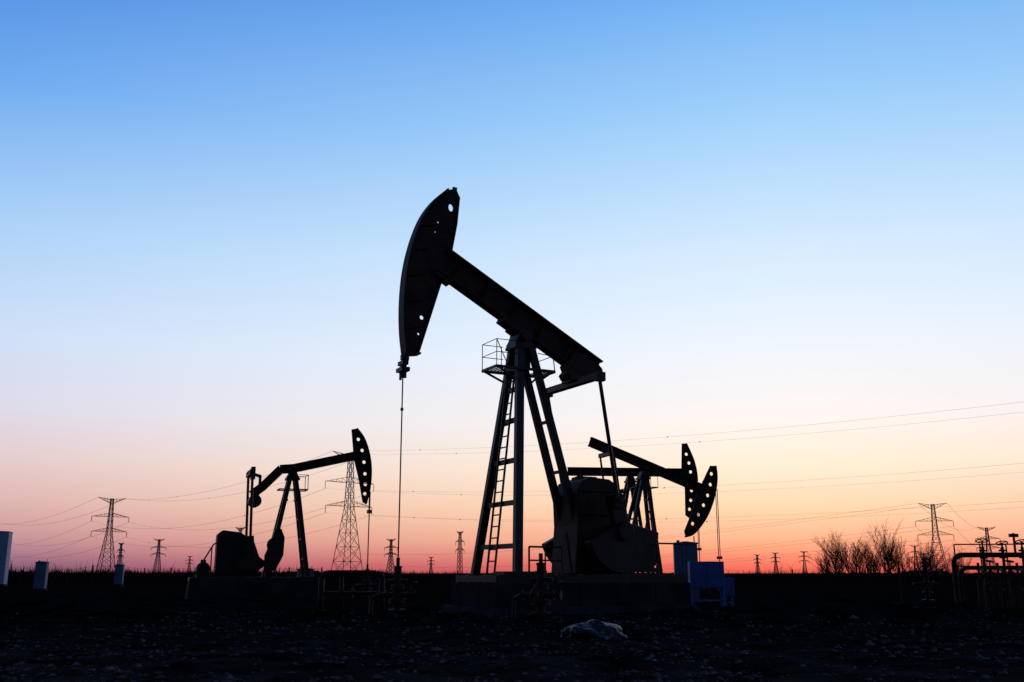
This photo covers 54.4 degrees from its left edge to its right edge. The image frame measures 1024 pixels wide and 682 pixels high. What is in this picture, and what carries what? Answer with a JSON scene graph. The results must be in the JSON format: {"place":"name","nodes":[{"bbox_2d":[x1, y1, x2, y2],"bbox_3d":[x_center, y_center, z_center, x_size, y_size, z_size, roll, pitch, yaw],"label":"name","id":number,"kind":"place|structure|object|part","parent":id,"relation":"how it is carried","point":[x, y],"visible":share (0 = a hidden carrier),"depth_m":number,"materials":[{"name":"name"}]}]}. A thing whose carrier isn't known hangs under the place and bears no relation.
{"place":"outdoors","nodes":[
{"label":"outdoors","id":0,"kind":"place"},
{"bbox_2d":[296,568,314,576],"bbox_3d":[-9.300,10.782,44.720,0.800,1.300,0.600,3,-14,-15],"label":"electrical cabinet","id":1,"kind":"object","parent":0,"point":[311,572],"visible":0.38,"depth_m":44.60,"materials":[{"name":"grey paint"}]},
{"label":"doors and roof","id":2,"kind":"part","parent":1,"relation":"part of","materials":[{"name":"grey paint"}]},
{"bbox_2d":[0,573,1023,681],"bbox_3d":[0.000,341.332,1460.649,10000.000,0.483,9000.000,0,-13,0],"label":"ground","id":3,"kind":"structure","parent":0,"point":[153,603],"depth_m":16.23,"materials":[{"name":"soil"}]},
{"bbox_2d":[0,531,13,585],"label":"equipment shed","id":4,"kind":"structure","parent":3,"relation":"on","point":[5,543],"depth_m":77.68,"materials":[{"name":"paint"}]},
{"bbox_2d":[0,531,13,583],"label":"doors and roof","id":5,"kind":"structure","parent":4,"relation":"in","point":[3,534],"depth_m":77.52,"materials":[{"name":"paint"}]},
{"bbox_2d":[31,559,49,590],"bbox_3d":[-26.700,13.273,56.461,0.700,1.780,0.600,2,-13,-10],"label":"electrical cabinet","id":6,"kind":"object","parent":3,"relation":"on","point":[41,575],"visible":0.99,"depth_m":56.23,"materials":[{"name":"metal"}]},
{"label":"doors and roof","id":7,"kind":"part","parent":6,"relation":"part of","materials":[{"name":"grey paint"}]},
{"bbox_2d":[91,497,128,571],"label":"electricity pylon","id":8,"kind":"object","parent":3,"relation":"on","point":[111,502],"visible":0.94,"depth_m":456.00,"materials":[{"name":"metal"}]},
{"bbox_2d":[0,500,125,557],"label":"power lines","id":9,"kind":"object","parent":8,"relation":"hanging from","point":[60,534],"visible":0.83,"depth_m":511.54,"materials":[{"name":"metal"}]},
{"bbox_2d":[113,563,124,586],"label":"electrical cabinet","id":10,"kind":"object","parent":3,"relation":"on","point":[119,575],"visible":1,"depth_m":72.77,"materials":[{"name":"metal"}]},
{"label":"doors and roof","id":11,"kind":"part","parent":10,"relation":"part of","materials":[{"name":"grey paint"}]},
{"bbox_2d":[116,543,124,564],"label":"electricity pylon","id":12,"kind":"object","parent":3,"relation":"on","point":[120,550],"visible":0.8,"depth_m":986.90,"materials":[{"name":"metal"}]},
{"bbox_2d":[151,539,166,571],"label":"electricity pylon","id":13,"kind":"object","parent":3,"relation":"on","point":[157,553],"visible":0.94,"depth_m":875.28,"materials":[{"name":"metal"}]},
{"bbox_2d":[19,565,321,586],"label":"wire fence","id":14,"kind":"object","parent":3,"relation":"on","point":[144,574],"visible":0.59,"depth_m":76.27,"materials":[{"name":"black metal"}]},
{"bbox_2d":[185,556,193,571],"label":"electricity pylon","id":15,"kind":"object","parent":3,"relation":"on","point":[189,559],"visible":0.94,"depth_m":1746.50,"materials":[{"name":"metal"}]},
{"bbox_2d":[185,428,371,599],"bbox_3d":[-9.450,7.051,41.280,7.310,7.206,2.120,5,-14,-19],"label":"oil pumpjack","id":16,"kind":"object","parent":3,"relation":"on","point":[236,552],"visible":1,"depth_m":39.94,"materials":[{"name":"metal"}]},
{"bbox_2d":[325,451,373,569],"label":"electricity pylon","id":17,"kind":"object","parent":3,"relation":"on","point":[350,507],"visible":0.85,"depth_m":296.01,"materials":[{"name":"metal"}]},
{"bbox_2d":[93,451,366,547],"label":"power lines","id":18,"kind":"object","parent":17,"relation":"hanging from","point":[232,518],"visible":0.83,"depth_m":358.07,"materials":[{"name":"metal"}]},
{"bbox_2d":[335,402,1020,521],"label":"power lines","id":19,"kind":"object","parent":17,"relation":"hanging from","point":[752,483],"visible":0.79,"depth_m":216.49,"materials":[{"name":"metal"}]},
{"bbox_2d":[317,570,384,609],"bbox_3d":[-4.530,7.078,28.127,1.864,1.182,0.168,1,-13,-5],"label":"pipe barrier","id":20,"kind":"object","parent":3,"relation":"on","point":[340,592],"visible":0.84,"depth_m":28.11,"materials":[{"name":"metal"}]},
{"bbox_2d":[351,564,377,597],"bbox_3d":[-6.162,10.059,41.743,1.145,1.362,0.516,5,-14,-19],"label":"wellhead","id":21,"kind":"object","parent":3,"relation":"on","point":[367,585],"visible":0.91,"depth_m":41.69,"materials":[{"name":"metal"}]},
{"bbox_2d":[384,539,397,572],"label":"electricity pylon","id":22,"kind":"object","parent":3,"relation":"on","point":[390,553],"visible":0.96,"depth_m":875.04,"materials":[{"name":"metal"}]},
{"bbox_2d":[368,558,417,614],"bbox_3d":[-2.815,5.841,23.648,1.145,1.362,0.516,2,-13,-10],"label":"wellhead","id":23,"kind":"object","parent":3,"relation":"on","point":[397,593],"visible":0.98,"depth_m":23.61,"materials":[{"name":"metal"}]},
{"bbox_2d":[427,557,434,573],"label":"electricity pylon","id":24,"kind":"object","parent":3,"relation":"on","point":[430,563],"visible":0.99,"depth_m":1853.14,"materials":[{"name":"metal"}]},
{"bbox_2d":[455,531,464,573],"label":"electricity pylon","id":25,"kind":"object","parent":3,"relation":"on","point":[460,549],"visible":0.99,"depth_m":689.48,"materials":[{"name":"metal"}]},
{"bbox_2d":[12,570,1014,573],"bbox_3d":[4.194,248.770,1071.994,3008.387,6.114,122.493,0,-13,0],"label":"distant tree belt","id":26,"kind":"object","parent":3,"relation":"on","point":[480,573],"visible":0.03,"depth_m":1068.55,"materials":[{"name":"black plant"}]},
{"bbox_2d":[7,559,1022,583],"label":"dry reeds","id":27,"kind":"object","parent":3,"relation":"on","point":[55,577],"visible":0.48,"depth_m":94.97,"materials":[{"name":"black plant"}]},
{"bbox_2d":[511,553,562,617],"bbox_3d":[0.522,5.404,21.922,1.202,1.430,0.542,-5,-14,19],"label":"wellhead","id":28,"kind":"object","parent":3,"relation":"on","point":[540,595],"visible":0.98,"depth_m":21.87,"materials":[{"name":"metal"}]},
{"bbox_2d":[396,187,700,616],"bbox_3d":[0.724,1.609,26.597,8.042,11.140,3.184,7,-15,-27],"label":"oil pumpjack","id":29,"kind":"object","parent":3,"relation":"on","point":[596,531],"visible":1,"depth_m":25.82,"materials":[{"name":"metal"}]},
{"bbox_2d":[560,619,626,639],"bbox_3d":[1.315,4.678,16.159,1.113,0.315,0.997,9,-15,-18],"label":"crumpled tarp","id":30,"kind":"object","parent":3,"relation":"on","point":[595,629],"visible":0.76,"depth_m":15.85,"materials":[{"name":"grey plastic"}]},
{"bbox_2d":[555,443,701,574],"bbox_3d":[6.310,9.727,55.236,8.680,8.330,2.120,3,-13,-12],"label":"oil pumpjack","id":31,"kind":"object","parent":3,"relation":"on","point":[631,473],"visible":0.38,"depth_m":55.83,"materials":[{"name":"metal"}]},
{"bbox_2d":[578,437,721,574],"bbox_3d":[6.748,8.711,49.419,7.950,7.669,2.120,4,-14,-18],"label":"oil pumpjack","id":32,"kind":"object","parent":3,"relation":"on","point":[702,489],"visible":0.59,"depth_m":49.95,"materials":[{"name":"metal"}]},
{"bbox_2d":[673,536,700,604],"bbox_3d":[5.620,7.408,32.158,0.840,2.170,0.700,-1,-13,6],"label":"electrical cabinet","id":33,"kind":"object","parent":3,"relation":"on","point":[690,552],"visible":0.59,"depth_m":31.95,"materials":[{"name":"blue metal"}]},
{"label":"doors and roof","id":34,"kind":"part","parent":33,"relation":"part of","materials":[{"name":"blue paint"}]},
{"bbox_2d":[688,561,724,605],"bbox_3d":[5.878,7.353,30.094,1.020,1.340,0.645,-1,-13,4],"label":"electrical cabinet","id":35,"kind":"object","parent":3,"relation":"on","point":[705,574],"visible":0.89,"depth_m":29.88,"materials":[{"name":"blue metal"}]},
{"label":"doors and roof","id":36,"kind":"part","parent":35,"relation":"part of","materials":[{"name":"blue paint"}]},
{"bbox_2d":[724,578,734,605],"bbox_3d":[6.758,7.819,31.012,0.300,0.850,0.345,-1,-13,4],"label":"electrical cabinet","id":37,"kind":"object","parent":3,"relation":"on","point":[729,587],"visible":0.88,"depth_m":30.90,"materials":[{"name":"blue metal"}]},
{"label":"doors and roof","id":38,"kind":"part","parent":37,"relation":"part of","materials":[{"name":"blue paint"}]},
{"bbox_2d":[753,554,760,573],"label":"electricity pylon","id":39,"kind":"object","parent":3,"relation":"on","point":[757,565],"visible":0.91,"depth_m":1619.16,"materials":[{"name":"metal"}]},
{"bbox_2d":[771,552,778,573],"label":"electricity pylon","id":40,"kind":"object","parent":3,"relation":"on","point":[775,562],"visible":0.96,"depth_m":1464.26,"materials":[{"name":"metal"}]},
{"bbox_2d":[799,551,809,572],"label":"electricity pylon","id":41,"kind":"object","parent":3,"relation":"on","point":[803,560],"visible":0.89,"depth_m":1366.67,"materials":[{"name":"metal"}]},
{"bbox_2d":[816,548,832,581],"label":"bare tree","id":42,"kind":"object","parent":3,"relation":"on","point":[821,568],"visible":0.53,"depth_m":118.99,"materials":[{"name":"brown plant"}]},
{"bbox_2d":[636,568,1023,586],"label":"wire fence","id":43,"kind":"object","parent":3,"relation":"on","point":[829,578],"visible":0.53,"depth_m":74.36,"materials":[{"name":"black metal"}]},
{"bbox_2d":[808,531,855,576],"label":"bare tree","id":44,"kind":"object","parent":3,"relation":"on","point":[840,559],"visible":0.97,"depth_m":109.38,"materials":[{"name":"brown plant"}]},
{"bbox_2d":[834,537,869,575],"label":"bare tree","id":45,"kind":"object","parent":3,"relation":"on","point":[854,560],"visible":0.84,"depth_m":114.92,"materials":[{"name":"brown plant"}]},
{"bbox_2d":[863,542,880,578],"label":"bare tree","id":46,"kind":"object","parent":3,"relation":"on","point":[869,568],"visible":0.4,"depth_m":121.78,"materials":[{"name":"brown plant"}]},
{"bbox_2d":[856,514,905,579],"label":"bare tree","id":47,"kind":"object","parent":3,"relation":"on","point":[887,557],"visible":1,"depth_m":112.28,"materials":[{"name":"brown plant"}]},
{"bbox_2d":[768,560,1022,583],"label":"scrub","id":48,"kind":"object","parent":3,"relation":"on","point":[964,573],"visible":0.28,"depth_m":103.52,"materials":[{"name":"black plant"}]},
{"bbox_2d":[886,539,920,581],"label":"bare tree","id":49,"kind":"object","parent":3,"relation":"on","point":[901,564],"visible":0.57,"depth_m":116.82,"materials":[{"name":"brown plant"}]},
{"bbox_2d":[908,545,920,566],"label":"electricity pylon","id":50,"kind":"object","parent":3,"relation":"on","point":[914,553],"visible":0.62,"depth_m":1076.12,"materials":[{"name":"metal"}]},
{"bbox_2d":[904,552,932,576],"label":"bare tree","id":51,"kind":"object","parent":3,"relation":"on","point":[918,565],"visible":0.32,"depth_m":122.02,"materials":[{"name":"brown plant"}]},
{"bbox_2d":[899,553,947,603],"bbox_3d":[13.678,7.882,33.020,1.645,1.638,0.491,0,-13,0],"label":"valve tree","id":52,"kind":"object","parent":3,"relation":"on","point":[925,572],"visible":0.98,"depth_m":33.00,"materials":[{"name":"metal"}]},
{"bbox_2d":[913,539,952,581],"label":"bare tree","id":53,"kind":"object","parent":3,"relation":"on","point":[933,563],"visible":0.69,"depth_m":114.96,"materials":[{"name":"brown plant"}]},
{"bbox_2d":[915,503,953,575],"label":"electricity pylon","id":54,"kind":"object","parent":3,"relation":"on","point":[936,525],"visible":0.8,"depth_m":412.98,"materials":[{"name":"metal"}]},
{"bbox_2d":[328,503,952,573],"bbox_3d":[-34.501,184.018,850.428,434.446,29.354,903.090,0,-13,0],"label":"power lines","id":55,"kind":"object","parent":54,"relation":"attached to","point":[738,547],"visible":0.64,"depth_m":498.05,"materials":[{"name":"metal"}]},
{"bbox_2d":[919,503,996,560],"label":"power lines","id":56,"kind":"object","parent":54,"relation":"attached to","point":[956,529],"visible":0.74,"depth_m":469.41,"materials":[{"name":"metal"}]},
{"bbox_2d":[931,559,958,580],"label":"bare tree","id":57,"kind":"object","parent":3,"relation":"on","point":[945,566],"visible":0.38,"depth_m":126.46,"materials":[{"name":"brown plant"}]},
{"bbox_2d":[946,547,972,578],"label":"bare tree","id":58,"kind":"object","parent":3,"relation":"on","point":[958,562],"visible":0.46,"depth_m":122.22,"materials":[{"name":"brown plant"}]},
{"bbox_2d":[951,533,1023,607],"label":"pipe manifold","id":59,"kind":"object","parent":3,"relation":"on","point":[982,554],"visible":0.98,"depth_m":29.26,"materials":[{"name":"metal"}]},
{"bbox_2d":[975,527,1000,572],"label":"electricity pylon","id":60,"kind":"object","parent":3,"relation":"on","point":[986,537],"visible":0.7,"depth_m":627.37,"materials":[{"name":"metal"}]},
{"bbox_2d":[0,0,1023,572],"label":"sky","id":61,"kind":"structure","parent":0,"point":[761,215],"materials":[{"name":"blue"}]}
]}

